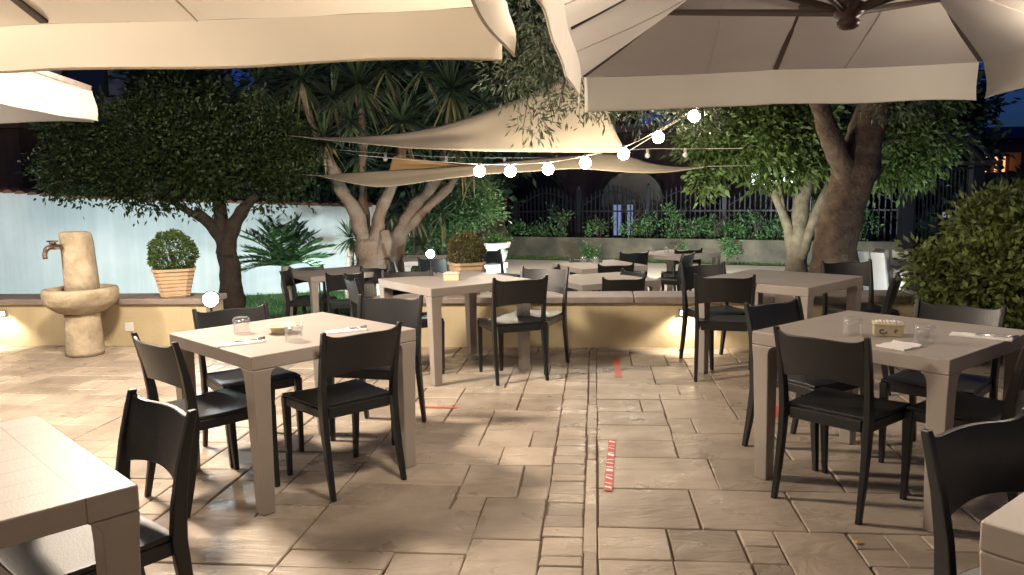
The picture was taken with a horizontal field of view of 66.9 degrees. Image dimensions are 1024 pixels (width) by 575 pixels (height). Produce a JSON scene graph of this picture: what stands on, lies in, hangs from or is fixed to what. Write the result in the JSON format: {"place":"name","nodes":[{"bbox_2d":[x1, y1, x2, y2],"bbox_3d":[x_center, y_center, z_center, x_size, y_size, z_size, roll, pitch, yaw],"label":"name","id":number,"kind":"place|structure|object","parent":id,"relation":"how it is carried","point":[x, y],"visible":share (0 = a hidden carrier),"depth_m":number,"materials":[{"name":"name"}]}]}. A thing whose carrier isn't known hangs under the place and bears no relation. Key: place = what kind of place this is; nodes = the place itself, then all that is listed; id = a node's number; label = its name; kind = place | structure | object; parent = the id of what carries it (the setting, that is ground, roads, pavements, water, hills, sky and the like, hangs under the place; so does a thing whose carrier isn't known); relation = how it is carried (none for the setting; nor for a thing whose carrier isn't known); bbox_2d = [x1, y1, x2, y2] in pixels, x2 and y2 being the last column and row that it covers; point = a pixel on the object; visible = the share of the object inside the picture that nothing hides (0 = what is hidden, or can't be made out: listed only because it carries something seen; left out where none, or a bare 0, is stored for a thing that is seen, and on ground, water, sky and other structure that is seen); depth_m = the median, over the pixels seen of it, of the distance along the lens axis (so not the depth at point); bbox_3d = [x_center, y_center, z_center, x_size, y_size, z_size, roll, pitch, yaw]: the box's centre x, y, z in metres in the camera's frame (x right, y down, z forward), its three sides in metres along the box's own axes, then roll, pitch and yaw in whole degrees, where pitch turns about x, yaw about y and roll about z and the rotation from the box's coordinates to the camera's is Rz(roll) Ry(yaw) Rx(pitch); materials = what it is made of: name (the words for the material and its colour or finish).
{"place":"outdoors","nodes":[
{"label":"outdoors","id":0,"kind":"place"},
{"bbox_2d":[4,20,211,196],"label":"pale house","id":1,"kind":"structure","parent":0,"point":[94,78],"depth_m":23.57,"materials":[{"name":"grey paint"}]},
{"bbox_2d":[62,69,108,95],"bbox_3d":[-12.942,-6.592,23.475,1.260,1.560,0.110,-2,7,-8],"label":"window","id":2,"kind":"structure","parent":1,"relation":"in","point":[94,78],"depth_m":23.52,"materials":[{"name":"black"}]},
{"bbox_2d":[245,268,413,318],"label":"lawn","id":3,"kind":"structure","parent":0,"point":[268,297],"depth_m":12.25,"materials":[{"name":"green plant"}]},
{"bbox_2d":[0,293,226,345],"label":"wall","id":4,"kind":"structure","parent":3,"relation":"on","point":[150,318],"depth_m":7.74,"materials":[{"name":"paint"}]},
{"bbox_2d":[146,228,200,297],"bbox_3d":[-3.356,-0.254,7.700,0.505,0.689,0.499,-4,8,-20],"label":"potted box ball","id":5,"kind":"object","parent":4,"relation":"on","point":[172,278],"visible":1,"depth_m":7.58,"materials":[{"name":"plant"}]},
{"bbox_2d":[14,70,330,308],"bbox_3d":[-4.498,-1.186,10.410,4.187,3.441,1.995,-1,7,0],"label":"citrus tree","id":6,"kind":"object","parent":3,"relation":"on","point":[217,172],"visible":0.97,"depth_m":10.22,"materials":[{"name":"green plant"}]},
{"bbox_2d":[0,187,375,294],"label":"garden wall","id":7,"kind":"structure","parent":3,"relation":"on","point":[29,227],"depth_m":12.86,"materials":[{"name":"paint"}]},
{"bbox_2d":[238,213,337,303],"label":"sago palm","id":8,"kind":"object","parent":3,"relation":"on","point":[285,243],"visible":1,"depth_m":11.99,"materials":[{"name":"green plant"}]},
{"bbox_2d":[279,267,327,316],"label":"dining chair","id":9,"kind":"object","parent":3,"relation":"on","point":[287,278],"visible":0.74,"depth_m":9.28,"materials":[{"name":"black plastic"}]},
{"bbox_2d":[289,264,337,314],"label":"dining chair","id":10,"kind":"object","parent":3,"relation":"on","point":[298,281],"visible":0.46,"depth_m":9.79,"materials":[{"name":"black plastic"}]},
{"bbox_2d":[217,60,448,313],"bbox_3d":[-2.544,-1.516,11.048,3.630,4.322,2.216,-1,7,0],"label":"yucca tree","id":11,"kind":"object","parent":3,"relation":"on","point":[373,245],"visible":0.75,"depth_m":10.73,"materials":[{"name":"green plant"}]},
{"bbox_2d":[389,156,475,169],"bbox_3d":[-0.982,-1.684,10.393,1.302,0.200,0.229,-1,7,3],"label":"shade sail","id":12,"kind":"object","parent":11,"relation":"attached to","point":[399,164],"visible":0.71,"depth_m":10.41,"materials":[{"name":"brown fabric"}]},
{"bbox_2d":[290,140,742,162],"bbox_3d":[-0.166,-1.873,10.449,6.319,0.492,0.192,0,7,10],"label":"string light","id":13,"kind":"object","parent":11,"relation":"hanging from","point":[647,154],"visible":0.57,"depth_m":10.33,"materials":[{"name":"beige"}]},
{"bbox_2d":[287,266,379,316],"bbox_3d":[-2.237,0.168,9.780,0.920,0.750,0.920,-6,9,-34],"label":"dining table","id":14,"kind":"object","parent":3,"relation":"on","point":[313,278],"visible":0.38,"depth_m":9.49,"materials":[{"name":"beige plastic"}]},
{"bbox_2d":[330,218,357,298],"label":"yucca tree","id":15,"kind":"object","parent":3,"relation":"on","point":[350,243],"visible":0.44,"depth_m":12.15,"materials":[{"name":"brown plant"}]},
{"bbox_2d":[245,254,927,318],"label":"grass","id":16,"kind":"structure","parent":3,"relation":"on","point":[336,294],"depth_m":12.77,"materials":[{"name":"green plant"}]},
{"bbox_2d":[0,345,1021,574],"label":"patio floor","id":17,"kind":"structure","parent":0,"point":[378,516],"depth_m":3.91,"materials":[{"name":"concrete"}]},
{"bbox_2d":[0,71,97,123],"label":"parasol","id":18,"kind":"object","parent":17,"relation":"on","point":[40,96],"visible":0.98,"depth_m":5.47,"materials":[{"name":"grey fabric"}]},
{"bbox_2d":[0,415,140,574],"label":"dining table","id":19,"kind":"object","parent":17,"relation":"on","point":[53,480],"visible":0.94,"depth_m":1.92,"materials":[{"name":"beige plastic"}]},
{"bbox_2d":[40,231,119,357],"bbox_3d":[-4.048,0.056,7.275,0.645,1.165,0.648,-1,7,0],"label":"stone fountain","id":20,"kind":"object","parent":17,"relation":"on","point":[81,299],"visible":1,"depth_m":7.15,"materials":[{"name":"beige stone"}]},
{"bbox_2d":[0,388,196,574],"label":"dining chair","id":21,"kind":"object","parent":17,"relation":"on","point":[160,433],"visible":0.81,"depth_m":2.34,"materials":[{"name":"black plastic"}]},
{"bbox_2d":[131,332,279,517],"bbox_3d":[-1.504,0.611,3.802,0.444,0.820,0.524,5,9,41],"label":"dining chair","id":22,"kind":"object","parent":17,"relation":"on","point":[216,408],"visible":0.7,"depth_m":3.66,"materials":[{"name":"black plastic"}]},
{"bbox_2d":[192,301,303,467],"bbox_3d":[-1.519,0.530,4.461,0.444,0.820,0.523,-7,9,-37],"label":"dining chair","id":23,"kind":"object","parent":17,"relation":"on","point":[233,379],"visible":0.56,"depth_m":4.44,"materials":[{"name":"black plastic"}]},
{"bbox_2d":[0,0,515,73],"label":"parasol","id":24,"kind":"object","parent":17,"relation":"on","point":[271,33],"visible":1,"depth_m":2.84,"materials":[{"name":"beige fabric"}]},
{"bbox_2d":[169,312,415,515],"bbox_3d":[-1.147,0.600,4.121,0.920,0.750,0.920,-8,10,-44],"label":"dining table","id":25,"kind":"object","parent":17,"relation":"on","point":[257,363],"visible":0.72,"depth_m":3.85,"materials":[{"name":"beige plastic"}]},
{"bbox_2d":[281,321,406,501],"bbox_3d":[-0.861,0.579,3.957,0.444,0.820,0.523,-7,9,-41],"label":"dining chair","id":26,"kind":"object","parent":17,"relation":"on","point":[323,401],"visible":1,"depth_m":3.83,"materials":[{"name":"black plastic"}]},
{"bbox_2d":[343,273,362,317],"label":"dining chair","id":27,"kind":"object","parent":17,"relation":"on","point":[354,288],"visible":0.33,"depth_m":6.05,"materials":[{"name":"black plastic"}]},
{"bbox_2d":[326,294,426,445],"bbox_3d":[-0.821,0.479,4.754,0.444,0.820,0.523,1,7,15],"label":"dining chair","id":28,"kind":"object","parent":17,"relation":"on","point":[404,311],"visible":0.49,"depth_m":4.89,"materials":[{"name":"black plastic"}]},
{"bbox_2d":[381,268,444,373],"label":"dining chair","id":29,"kind":"object","parent":17,"relation":"on","point":[410,274],"visible":0.34,"depth_m":6.53,"materials":[{"name":"black plastic"}]},
{"bbox_2d":[378,271,530,385],"bbox_3d":[-0.475,0.300,6.419,0.920,0.750,0.920,-6,9,-34],"label":"dining table","id":30,"kind":"object","parent":17,"relation":"on","point":[435,289],"visible":0.73,"depth_m":6.18,"materials":[{"name":"beige plastic"}]},
{"bbox_2d":[477,275,548,385],"bbox_3d":[0.004,0.297,6.084,0.444,0.820,0.523,-3,7,-18],"label":"dining chair","id":31,"kind":"object","parent":17,"relation":"on","point":[504,293],"visible":0.91,"depth_m":5.88,"materials":[{"name":"black plastic"}]},
{"bbox_2d":[498,265,569,374],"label":"dining chair","id":32,"kind":"object","parent":17,"relation":"on","point":[557,281],"visible":0.59,"depth_m":6.48,"materials":[{"name":"black plastic"}]},
{"bbox_2d":[603,439,615,490],"bbox_3d":[0.525,0.936,4.144,0.046,0.002,0.781,0,7,9],"label":"floor tape","id":33,"kind":"object","parent":17,"relation":"on","point":[608,483],"visible":1,"depth_m":4.09,"materials":[{"name":"red plastic"}]},
{"bbox_2d":[374,290,935,348],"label":"wall","id":34,"kind":"structure","parent":17,"relation":"on","point":[624,319],"depth_m":7.14,"materials":[{"name":"paint"}]},
{"bbox_2d":[447,230,486,295],"bbox_3d":[-0.432,-0.247,7.444,0.406,0.621,0.401,-4,8,-20],"label":"potted box ball","id":35,"kind":"object","parent":34,"relation":"on","point":[468,262],"visible":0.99,"depth_m":7.33,"materials":[{"name":"plant"}]},
{"bbox_2d":[679,261,744,369],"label":"dining chair","id":36,"kind":"object","parent":17,"relation":"on","point":[687,273],"visible":0.6,"depth_m":6.56,"materials":[{"name":"black plastic"}]},
{"bbox_2d":[694,274,755,383],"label":"dining chair","id":37,"kind":"object","parent":17,"relation":"on","point":[732,290],"visible":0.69,"depth_m":5.75,"materials":[{"name":"black plastic"}]},
{"bbox_2d":[536,0,1023,112],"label":"parasol","id":38,"kind":"object","parent":17,"relation":"on","point":[742,51],"visible":1,"depth_m":5.60,"materials":[{"name":"grey fabric"}]},
{"bbox_2d":[698,269,862,373],"bbox_3d":[2.076,0.294,6.058,0.920,0.750,0.920,-8,10,-43],"label":"dining table","id":39,"kind":"object","parent":17,"relation":"on","point":[806,287],"visible":0.52,"depth_m":5.96,"materials":[{"name":"beige plastic"}]},
{"bbox_2d":[742,296,863,471],"bbox_3d":[1.593,0.495,4.238,0.444,0.820,0.523,-5,8,-30],"label":"dining chair","id":40,"kind":"object","parent":17,"relation":"on","point":[763,316],"visible":0.41,"depth_m":4.29,"materials":[{"name":"black plastic"}]},
{"bbox_2d":[771,325,911,524],"bbox_3d":[1.526,0.577,3.589,0.523,0.820,0.444,-7,9,-40],"label":"dining chair","id":41,"kind":"object","parent":17,"relation":"on","point":[868,413],"visible":0.95,"depth_m":3.45,"materials":[{"name":"black plastic"}]},
{"bbox_2d":[820,259,899,315],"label":"dining chair","id":42,"kind":"object","parent":17,"relation":"on","point":[864,270],"visible":0.58,"depth_m":6.58,"materials":[{"name":"black plastic"}]},
{"bbox_2d":[752,310,1023,532],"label":"dining table","id":43,"kind":"object","parent":17,"relation":"on","point":[940,359],"visible":0.75,"depth_m":3.67,"materials":[{"name":"beige plastic"}]},
{"bbox_2d":[872,319,904,336],"bbox_3d":[1.761,0.190,3.630,0.132,0.069,0.088,1,8,20],"label":"sugar box","id":44,"kind":"object","parent":43,"relation":"on","point":[890,328],"visible":1,"depth_m":3.60,"materials":[{"name":"beige wood"}]},
{"bbox_2d":[949,332,1018,341],"bbox_3d":[2.155,0.217,3.539,0.265,0.022,0.085,5,9,41],"label":"napkin","id":45,"kind":"object","parent":43,"relation":"on","point":[1011,338],"visible":1,"depth_m":3.52,"materials":[{"name":"white paper"}]},
{"bbox_2d":[880,272,901,395],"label":"dining chair","id":46,"kind":"object","parent":17,"relation":"on","point":[891,292],"visible":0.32,"depth_m":5.33,"materials":[{"name":"black plastic"}]},
{"bbox_2d":[878,298,1006,462],"bbox_3d":[2.252,0.504,4.059,0.523,0.820,0.444,-8,10,-43],"label":"dining chair","id":47,"kind":"object","parent":17,"relation":"on","point":[911,384],"visible":0.49,"depth_m":4.05,"materials":[{"name":"black plastic"}]},
{"bbox_2d":[899,345,1023,501],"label":"dining chair","id":48,"kind":"object","parent":17,"relation":"on","point":[970,408],"visible":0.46,"depth_m":3.49,"materials":[{"name":"black plastic"}]},
{"bbox_2d":[920,407,1023,574],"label":"dining chair","id":49,"kind":"object","parent":17,"relation":"on","point":[965,463],"visible":0.94,"depth_m":2.09,"materials":[{"name":"black plastic"}]},
{"bbox_2d":[979,492,1023,574],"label":"dining table","id":50,"kind":"object","parent":17,"relation":"on","point":[1001,546],"visible":1,"depth_m":1.61,"materials":[{"name":"beige plastic"}]},
{"bbox_2d":[239,198,895,266],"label":"ground","id":51,"kind":"structure","parent":0,"point":[893,231],"depth_m":25.64,"materials":[{"name":"soil"}]},
{"bbox_2d":[0,122,108,193],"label":"garden shed","id":52,"kind":"structure","parent":51,"relation":"on","point":[16,139],"depth_m":16.37,"materials":[{"name":"brown tile"}]},
{"bbox_2d":[35,70,129,192],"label":"dark tree","id":53,"kind":"object","parent":51,"relation":"on","point":[99,91],"visible":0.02,"depth_m":18.66,"materials":[{"name":"green plant"}]},
{"bbox_2d":[105,20,260,194],"bbox_3d":[-8.127,-3.699,19.623,3.872,6.253,3.545,-1,7,0],"label":"dark tree","id":54,"kind":"object","parent":51,"relation":"on","point":[205,74],"visible":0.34,"depth_m":18.82,"materials":[{"name":"green plant"}]},
{"bbox_2d":[227,18,391,202],"bbox_3d":[-5.494,-4.154,20.663,4.788,6.791,4.664,3,8,29],"label":"dark tree","id":55,"kind":"object","parent":51,"relation":"on","point":[326,188],"visible":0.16,"depth_m":19.81,"materials":[{"name":"green plant"}]},
{"bbox_2d":[296,12,459,231],"bbox_3d":[-3.747,-5.043,21.556,5.812,8.296,5.172,-1,7,0],"label":"dark tree","id":56,"kind":"object","parent":51,"relation":"on","point":[375,193],"visible":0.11,"depth_m":20.61,"materials":[{"name":"green plant"}]},
{"bbox_2d":[432,123,721,237],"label":"long house","id":57,"kind":"structure","parent":51,"relation":"on","point":[569,181],"depth_m":27.18,"materials":[{"name":"black paint"}]},
{"bbox_2d":[497,183,898,240],"bbox_3d":[3.413,-1.692,19.392,11.499,1.840,0.100,3,8,29],"label":"iron fence","id":58,"kind":"object","parent":51,"relation":"on","point":[578,205],"visible":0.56,"depth_m":19.52,"materials":[{"name":"black metal"}]},
{"bbox_2d":[838,64,1020,237],"bbox_3d":[12.523,-4.432,23.715,5.324,7.043,4.637,-4,8,-19],"label":"dark tree","id":59,"kind":"object","parent":51,"relation":"on","point":[979,116],"visible":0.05,"depth_m":22.88,"materials":[{"name":"green plant"}]},
{"bbox_2d":[863,126,1023,219],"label":"villa","id":60,"kind":"object","parent":51,"relation":"on","point":[1016,145],"visible":0.11,"depth_m":35.70,"materials":[{"name":"black paint"}]},
{"bbox_2d":[875,151,1023,259],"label":"dark tree","id":61,"kind":"object","parent":51,"relation":"on","point":[1019,172],"visible":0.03,"depth_m":17.02,"materials":[{"name":"green plant"}]},
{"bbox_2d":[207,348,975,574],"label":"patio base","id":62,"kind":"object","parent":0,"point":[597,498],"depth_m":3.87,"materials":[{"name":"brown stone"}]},
{"bbox_2d":[891,175,1023,363],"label":"leafy bush","id":63,"kind":"object","parent":62,"relation":"on","point":[978,266],"visible":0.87,"depth_m":6.10,"materials":[{"name":"green plant"}]},
{"bbox_2d":[213,18,1023,198],"label":"sky","id":64,"kind":"structure","parent":0,"point":[1013,116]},
{"bbox_2d":[471,255,808,265],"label":"lawn","id":65,"kind":"structure","parent":0,"point":[543,258],"depth_m":18.18,"materials":[{"name":"green plant"}]},
{"bbox_2d":[383,0,562,235],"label":"dark tree","id":66,"kind":"object","parent":65,"relation":"on","point":[504,187],"visible":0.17,"depth_m":20.17,"materials":[{"name":"green plant"}]},
{"bbox_2d":[439,236,897,264],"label":"planter wall","id":67,"kind":"structure","parent":65,"relation":"on","point":[762,251],"depth_m":18.44,"materials":[{"name":"concrete"}]},
{"bbox_2d":[543,203,575,236],"bbox_3d":[1.219,-1.686,20.063,0.680,1.090,1.076,-4,8,-21],"label":"planter shrub","id":68,"kind":"object","parent":67,"relation":"in","point":[561,226],"visible":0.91,"depth_m":20.05,"materials":[{"name":"green plant"}]},
{"bbox_2d":[626,209,658,237],"bbox_3d":[3.232,-1.419,18.785,0.832,0.972,1.088,3,8,31],"label":"planter shrub","id":69,"kind":"object","parent":67,"relation":"in","point":[645,227],"visible":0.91,"depth_m":18.79,"materials":[{"name":"green plant"}]},
{"bbox_2d":[655,201,690,238],"bbox_3d":[3.871,-1.556,18.626,0.868,1.211,1.210,0,7,12],"label":"planter shrub","id":70,"kind":"object","parent":67,"relation":"in","point":[676,232],"visible":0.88,"depth_m":18.39,"materials":[{"name":"green plant"}]},
{"bbox_2d":[674,215,713,238],"bbox_3d":[4.271,-1.330,18.308,0.975,0.803,1.186,-1,7,0],"label":"planter shrub","id":71,"kind":"object","parent":67,"relation":"in","point":[691,232],"visible":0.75,"depth_m":18.16,"materials":[{"name":"green plant"}]},
{"bbox_2d":[691,212,731,238],"bbox_3d":[4.721,-1.291,18.102,1.014,0.940,1.158,-1,7,0],"label":"planter shrub","id":72,"kind":"object","parent":67,"relation":"in","point":[715,230],"visible":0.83,"depth_m":18.04,"materials":[{"name":"green plant"}]},
{"bbox_2d":[716,211,747,238],"bbox_3d":[5.041,-1.306,17.916,0.827,0.963,1.020,1,7,17],"label":"planter shrub","id":73,"kind":"object","parent":67,"relation":"in","point":[734,229],"visible":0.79,"depth_m":17.84,"materials":[{"name":"green plant"}]},
{"bbox_2d":[736,207,779,239],"bbox_3d":[5.573,-1.371,17.507,0.970,0.974,1.031,-1,7,0],"label":"planter shrub","id":74,"kind":"object","parent":67,"relation":"in","point":[759,234],"visible":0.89,"depth_m":17.44,"materials":[{"name":"green plant"}]},
{"bbox_2d":[897,151,985,261],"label":"garden gate","id":75,"kind":"structure","parent":65,"relation":"on","point":[907,224],"depth_m":15.55,"materials":[{"name":"black metal"}]},
{"bbox_2d":[932,130,1002,165],"bbox_3d":[8.555,-2.768,15.332,1.750,0.734,1.156,-1,7,5],"label":"gate canopy","id":76,"kind":"object","parent":75,"relation":"attached to","point":[987,153],"visible":0.38,"depth_m":14.97,"materials":[{"name":"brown wood"}]},
{"bbox_2d":[433,259,922,290],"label":"terrace","id":77,"kind":"structure","parent":0,"point":[654,269],"depth_m":16.80,"materials":[{"name":"concrete"}]},
{"bbox_2d":[325,271,363,312],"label":"dining chair","id":78,"kind":"object","parent":77,"relation":"on","point":[335,282],"visible":0.59,"depth_m":8.95,"materials":[{"name":"black plastic"}]},
{"bbox_2d":[336,266,388,314],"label":"dining chair","id":79,"kind":"object","parent":77,"relation":"on","point":[375,277],"visible":0.34,"depth_m":9.53,"materials":[{"name":"black plastic"}]},
{"bbox_2d":[385,184,462,270],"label":"yucca tree","id":80,"kind":"object","parent":77,"relation":"on","point":[420,240],"visible":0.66,"depth_m":12.15,"materials":[{"name":"plant"}]},
{"bbox_2d":[417,257,448,272],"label":"dining chair","id":81,"kind":"object","parent":77,"relation":"on","point":[440,265],"visible":0.28,"depth_m":10.73,"materials":[{"name":"black plastic"}]},
{"bbox_2d":[382,60,504,272],"bbox_3d":[-0.966,-1.630,11.276,2.182,4.300,2.116,-1,7,0],"label":"yucca tree","id":82,"kind":"object","parent":77,"relation":"on","point":[423,203],"visible":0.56,"depth_m":11.10,"materials":[{"name":"green plant"}]},
{"bbox_2d":[393,175,512,273],"bbox_3d":[-1.027,-0.967,13.243,2.135,2.120,1.446,-1,7,0],"label":"garden shrub","id":83,"kind":"object","parent":77,"relation":"on","point":[476,202],"visible":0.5,"depth_m":13.02,"materials":[{"name":"green plant"}]},
{"bbox_2d":[481,231,513,291],"bbox_3d":[-0.278,-0.485,13.268,0.593,1.105,0.658,4,9,35],"label":"stone urn","id":84,"kind":"object","parent":77,"relation":"on","point":[494,244],"visible":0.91,"depth_m":13.09,"materials":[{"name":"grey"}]},
{"bbox_2d":[481,248,519,276],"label":"dining chair","id":85,"kind":"object","parent":77,"relation":"on","point":[493,256],"visible":0.39,"depth_m":11.98,"materials":[{"name":"black plastic"}]},
{"bbox_2d":[552,260,647,290],"bbox_3d":[1.122,0.069,10.038,0.920,0.750,0.920,-4,8,-20],"label":"dining table","id":86,"kind":"object","parent":77,"relation":"on","point":[584,267],"visible":0.33,"depth_m":9.80,"materials":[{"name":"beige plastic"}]},
{"bbox_2d":[568,272,660,290],"bbox_3d":[0.986,0.268,8.461,0.920,0.750,0.920,-4,8,-20],"label":"dining table","id":87,"kind":"object","parent":77,"relation":"on","point":[585,282],"visible":0.3,"depth_m":8.17,"materials":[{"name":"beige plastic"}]},
{"bbox_2d":[602,276,644,292],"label":"dining chair","id":88,"kind":"object","parent":77,"relation":"on","point":[632,285],"visible":0.22,"depth_m":7.88,"materials":[{"name":"black plastic"}]},
{"bbox_2d":[619,250,648,290],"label":"dining chair","id":89,"kind":"object","parent":77,"relation":"on","point":[640,258],"visible":0.24,"depth_m":11.07,"materials":[{"name":"black plastic"}]},
{"bbox_2d":[656,251,694,290],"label":"dining chair","id":90,"kind":"object","parent":77,"relation":"on","point":[686,260],"visible":0.63,"depth_m":10.61,"materials":[{"name":"black plastic"}]},
{"bbox_2d":[634,249,720,290],"bbox_3d":[2.448,-0.143,11.527,0.920,0.750,0.920,-8,10,-43],"label":"dining table","id":91,"kind":"object","parent":77,"relation":"on","point":[669,256],"visible":0.36,"depth_m":11.36,"materials":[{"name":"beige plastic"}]},
{"bbox_2d":[471,0,935,289],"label":"olive tree","id":92,"kind":"object","parent":77,"relation":"on","point":[853,157],"visible":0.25,"depth_m":8.79,"materials":[{"name":"green plant"}]},
{"bbox_2d":[359,108,699,176],"bbox_3d":[0.242,-1.762,9.033,4.321,0.924,0.232,0,7,10],"label":"string light","id":93,"kind":"object","parent":92,"relation":"hanging from","point":[548,168],"visible":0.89,"depth_m":9.01,"materials":[{"name":"beige"}]},
{"bbox_2d":[629,108,696,150],"bbox_3d":[1.853,-1.916,9.289,0.963,0.579,0.012,0,7,6],"label":"cord","id":94,"kind":"object","parent":93,"relation":"attached to","point":[652,136],"visible":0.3,"depth_m":9.32,"materials":[{"name":"beige plastic"}]},
{"bbox_2d":[307,77,621,152],"bbox_3d":[-0.656,-2.224,9.676,4.110,1.185,0.369,0,7,6],"label":"shade sail","id":95,"kind":"object","parent":94,"relation":"attached to","point":[487,131],"visible":0.88,"depth_m":9.62,"materials":[{"name":"beige fabric"}]},
{"bbox_2d":[716,234,742,264],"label":"trailing shrub","id":96,"kind":"object","parent":77,"relation":"on","point":[728,248],"visible":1,"depth_m":16.92,"materials":[{"name":"green plant"}]},
{"bbox_2d":[721,118,839,239],"bbox_3d":[8.052,-3.183,23.688,3.400,3.550,2.600,1,8,20],"label":"bright kiosk","id":97,"kind":"object","parent":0,"point":[733,191],"visible":0.02,"depth_m":23.15,"materials":[{"name":"brown tile"}]},
{"label":"lawn","id":98,"kind":"structure","parent":0,"visible":0},
{"bbox_2d":[654,68,984,271],"bbox_3d":[4.479,-1.612,10.931,4.881,3.614,2.154,-2,7,-6],"label":"green tree","id":99,"kind":"object","parent":98,"relation":"on","point":[777,143],"visible":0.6,"depth_m":10.72,"materials":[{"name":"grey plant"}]},
{"bbox_2d":[708,165,753,166],"bbox_3d":[2.939,-1.597,10.138,0.011,0.044,1.501,5,10,42],"label":"cord","id":100,"kind":"object","parent":99,"relation":"attached to","point":[731,165],"visible":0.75,"depth_m":10.01,"materials":[{"name":"beige plastic"}]},
{"bbox_2d":[321,153,707,186],"bbox_3d":[-0.006,-1.512,9.940,5.107,0.381,0.528,-1,7,2],"label":"shade sail","id":101,"kind":"object","parent":100,"relation":"hanging from","point":[600,161],"visible":0.91,"depth_m":9.94,"materials":[{"name":"beige fabric"}]},
{"bbox_2d":[857,251,911,289],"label":"white chair","id":102,"kind":"object","parent":98,"relation":"on","point":[880,274],"visible":0.23,"depth_m":9.13,"materials":[{"name":"white plastic"}]},
{"bbox_2d":[873,248,922,287],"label":"white chair","id":103,"kind":"object","parent":98,"relation":"on","point":[894,255],"visible":0.12,"depth_m":9.45,"materials":[{"name":"white plastic"}]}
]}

